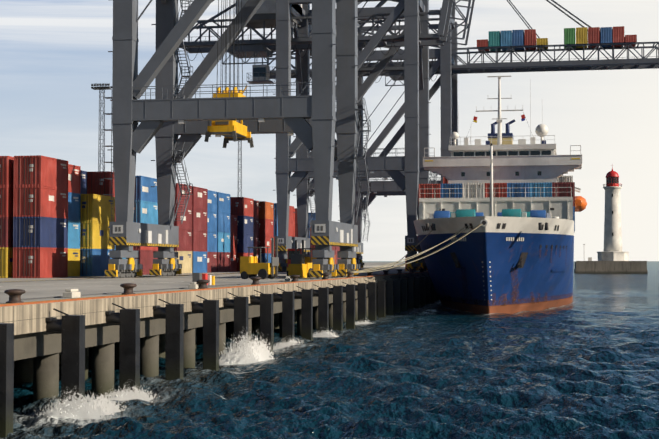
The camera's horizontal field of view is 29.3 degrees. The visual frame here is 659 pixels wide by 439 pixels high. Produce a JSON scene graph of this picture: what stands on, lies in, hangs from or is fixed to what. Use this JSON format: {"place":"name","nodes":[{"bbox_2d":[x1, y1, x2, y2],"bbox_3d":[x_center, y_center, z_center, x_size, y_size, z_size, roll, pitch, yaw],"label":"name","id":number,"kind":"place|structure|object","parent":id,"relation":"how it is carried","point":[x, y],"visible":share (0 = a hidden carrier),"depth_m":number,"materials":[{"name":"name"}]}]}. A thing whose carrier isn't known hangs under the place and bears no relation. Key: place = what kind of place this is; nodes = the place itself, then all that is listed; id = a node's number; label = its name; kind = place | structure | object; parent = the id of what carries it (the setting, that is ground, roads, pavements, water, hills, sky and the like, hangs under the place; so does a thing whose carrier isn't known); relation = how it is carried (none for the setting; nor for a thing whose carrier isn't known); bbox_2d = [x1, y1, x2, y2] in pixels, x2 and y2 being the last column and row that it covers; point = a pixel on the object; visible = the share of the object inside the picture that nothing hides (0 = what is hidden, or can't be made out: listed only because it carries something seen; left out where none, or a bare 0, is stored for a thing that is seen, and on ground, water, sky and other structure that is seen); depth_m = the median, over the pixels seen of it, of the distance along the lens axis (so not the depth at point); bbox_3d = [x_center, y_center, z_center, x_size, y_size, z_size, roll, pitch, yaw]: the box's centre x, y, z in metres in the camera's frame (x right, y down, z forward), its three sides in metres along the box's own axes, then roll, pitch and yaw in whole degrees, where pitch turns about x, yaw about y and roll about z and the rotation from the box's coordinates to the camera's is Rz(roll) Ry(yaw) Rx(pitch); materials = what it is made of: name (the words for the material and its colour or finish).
{"place":"outdoors","nodes":[
{"label":"outdoors","id":0,"kind":"place"},
{"bbox_2d":[0,262,429,334],"bbox_3d":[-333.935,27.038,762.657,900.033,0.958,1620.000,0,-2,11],"label":"quay deck","id":1,"kind":"structure","parent":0,"point":[28,318],"depth_m":65.21,"materials":[{"name":"concrete"}]},
{"bbox_2d":[91,83,111,170],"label":"floodlight mast","id":2,"kind":"object","parent":1,"relation":"on","point":[102,87],"visible":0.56,"depth_m":246.23,"materials":[{"name":"grey metal"}]},
{"bbox_2d":[0,155,340,277],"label":"container yard","id":3,"kind":"structure","parent":1,"relation":"on","point":[56,218],"depth_m":120.31,"materials":[{"name":"metal"}]},
{"bbox_2d":[63,276,290,297],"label":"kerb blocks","id":4,"kind":"structure","parent":1,"relation":"on","point":[71,293],"depth_m":49.68,"materials":[{"name":"white concrete"}]},
{"bbox_2d":[0,0,417,299],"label":"gantry crane","id":5,"kind":"object","parent":1,"relation":"on","point":[315,121],"visible":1,"depth_m":108.64,"materials":[{"name":"grey metal"}]},
{"bbox_2d":[4,268,423,303],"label":"bollards","id":6,"kind":"object","parent":1,"relation":"on","point":[14,295],"visible":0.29,"depth_m":65.61,"materials":[{"name":"metal"}]},
{"bbox_2d":[0,271,427,306],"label":"quay kerb","id":7,"kind":"structure","parent":1,"relation":"on","point":[39,302],"depth_m":55.28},
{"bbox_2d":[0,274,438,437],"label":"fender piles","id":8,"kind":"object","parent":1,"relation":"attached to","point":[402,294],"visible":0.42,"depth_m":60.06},
{"bbox_2d":[237,141,241,196],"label":"floodlight mast","id":9,"kind":"object","parent":1,"relation":"on","point":[240,166],"visible":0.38,"depth_m":347.68,"materials":[{"name":"grey metal"}]},
{"bbox_2d":[192,254,306,284],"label":"quay cabinets","id":10,"kind":"object","parent":1,"relation":"on","point":[297,266],"visible":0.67,"depth_m":108.63,"materials":[{"name":"yellow metal"}]},
{"bbox_2d":[240,238,289,278],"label":"forklift","id":11,"kind":"object","parent":1,"relation":"on","point":[250,266],"visible":1,"depth_m":100.60},
{"bbox_2d":[295,240,316,277],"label":"forklift","id":12,"kind":"object","parent":1,"relation":"on","point":[308,261],"visible":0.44,"depth_m":111.01},
{"bbox_2d":[146,0,474,277],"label":"gantry crane","id":13,"kind":"object","parent":1,"relation":"on","point":[415,39],"visible":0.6,"depth_m":171.67,"materials":[{"name":"grey metal"}]},
{"bbox_2d":[262,0,658,271],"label":"gantry crane","id":14,"kind":"object","parent":1,"relation":"on","point":[446,66],"visible":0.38,"depth_m":219.83,"materials":[{"name":"grey metal"}]},
{"bbox_2d":[477,26,636,50],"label":"shipping containers","id":15,"kind":"object","parent":14,"relation":"on","point":[584,35],"visible":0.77,"depth_m":218.45,"materials":[{"name":"multicoloured metal"}]},
{"bbox_2d":[287,249,301,275],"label":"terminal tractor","id":16,"kind":"object","parent":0,"point":[291,251],"visible":0.12,"depth_m":117.46,"materials":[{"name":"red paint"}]},
{"bbox_2d":[0,261,658,438],"bbox_3d":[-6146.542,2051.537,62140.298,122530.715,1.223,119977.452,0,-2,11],"label":"sea water","id":17,"kind":"structure","parent":0,"point":[584,364],"depth_m":52.55,"materials":[{"name":"blue liquid"}]},
{"bbox_2d":[14,287,385,401],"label":"fender piles","id":18,"kind":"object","parent":17,"relation":"in","point":[37,358],"depth_m":51.69,"materials":[{"name":"concrete"}]},
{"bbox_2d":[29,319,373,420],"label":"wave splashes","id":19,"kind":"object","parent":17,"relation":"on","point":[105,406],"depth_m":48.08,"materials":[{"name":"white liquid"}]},
{"bbox_2d":[47,320,365,416],"bbox_3d":[-3.078,6.743,73.751,1.597,1.846,65.056,0,-2,11],"label":"water spray","id":20,"kind":"object","parent":17,"relation":"on","point":[143,392],"visible":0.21,"depth_m":48.02,"materials":[{"name":"white liquid"}]},
{"bbox_2d":[413,216,573,313],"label":"ship hull","id":21,"kind":"object","parent":17,"relation":"on","point":[535,274],"visible":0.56,"depth_m":123.37,"materials":[{"name":"blue metal"}]},
{"bbox_2d":[353,224,481,272],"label":"mooring lines","id":22,"kind":"object","parent":21,"relation":"attached to","point":[393,266],"visible":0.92,"depth_m":114.77,"materials":[{"name":"fabric"}]},
{"bbox_2d":[480,219,487,225],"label":"fairlead","id":23,"kind":"object","parent":21,"relation":"attached to","point":[483,222],"visible":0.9,"depth_m":115.28,"materials":[{"name":"grey metal"}]},
{"bbox_2d":[455,257,521,266],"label":"ship anchors","id":24,"kind":"object","parent":21,"relation":"attached to","point":[456,262],"visible":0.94,"depth_m":122.09,"materials":[{"name":"metal"}]},
{"bbox_2d":[426,209,558,230],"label":"ship forecastle gear","id":25,"kind":"object","parent":21,"relation":"on","point":[503,213],"visible":0.31,"depth_m":122.73,"materials":[{"name":"teal metal"}]},
{"bbox_2d":[419,143,572,219],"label":"ship breakwater","id":26,"kind":"object","parent":21,"relation":"on","point":[559,207],"visible":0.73,"depth_m":133.60,"materials":[{"name":"white metal"}]},
{"bbox_2d":[419,176,574,231],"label":"deck containers","id":27,"kind":"object","parent":21,"relation":"on","point":[500,189],"visible":0.1,"depth_m":136.55,"materials":[{"name":"multicoloured metal"}]},
{"bbox_2d":[423,76,581,183],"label":"ship superstructure","id":28,"kind":"object","parent":21,"relation":"on","point":[521,161],"visible":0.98,"depth_m":150.01,"materials":[{"name":"white metal"}]},
{"bbox_2d":[451,124,547,144],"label":"radar domes","id":29,"kind":"structure","parent":28,"relation":"on","point":[541,129],"depth_m":151.90,"materials":[{"name":"white plastic"}]},
{"bbox_2d":[575,196,586,211],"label":"lifeboat","id":30,"kind":"object","parent":28,"relation":"attached to","point":[580,203],"visible":0.69,"depth_m":150.99,"materials":[{"name":"orange plastic"}]},
{"bbox_2d":[574,261,647,272],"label":"breakwater","id":31,"kind":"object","parent":17,"relation":"on","point":[610,266],"depth_m":538.11,"materials":[{"name":"grey concrete"}]},
{"bbox_2d":[597,167,628,260],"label":"lighthouse","id":32,"kind":"object","parent":31,"relation":"on","point":[612,251],"visible":1,"depth_m":549.38,"materials":[{"name":"stone"}]},
{"bbox_2d":[0,0,658,260],"label":"sky","id":33,"kind":"structure","parent":0,"point":[52,52],"materials":[{"name":"white"}]},
{"bbox_2d":[422,223,572,306],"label":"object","id":34,"kind":"object","parent":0,"point":[523,255],"visible":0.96,"depth_m":122.82,"materials":[{"name":"brown metal"}]}
]}

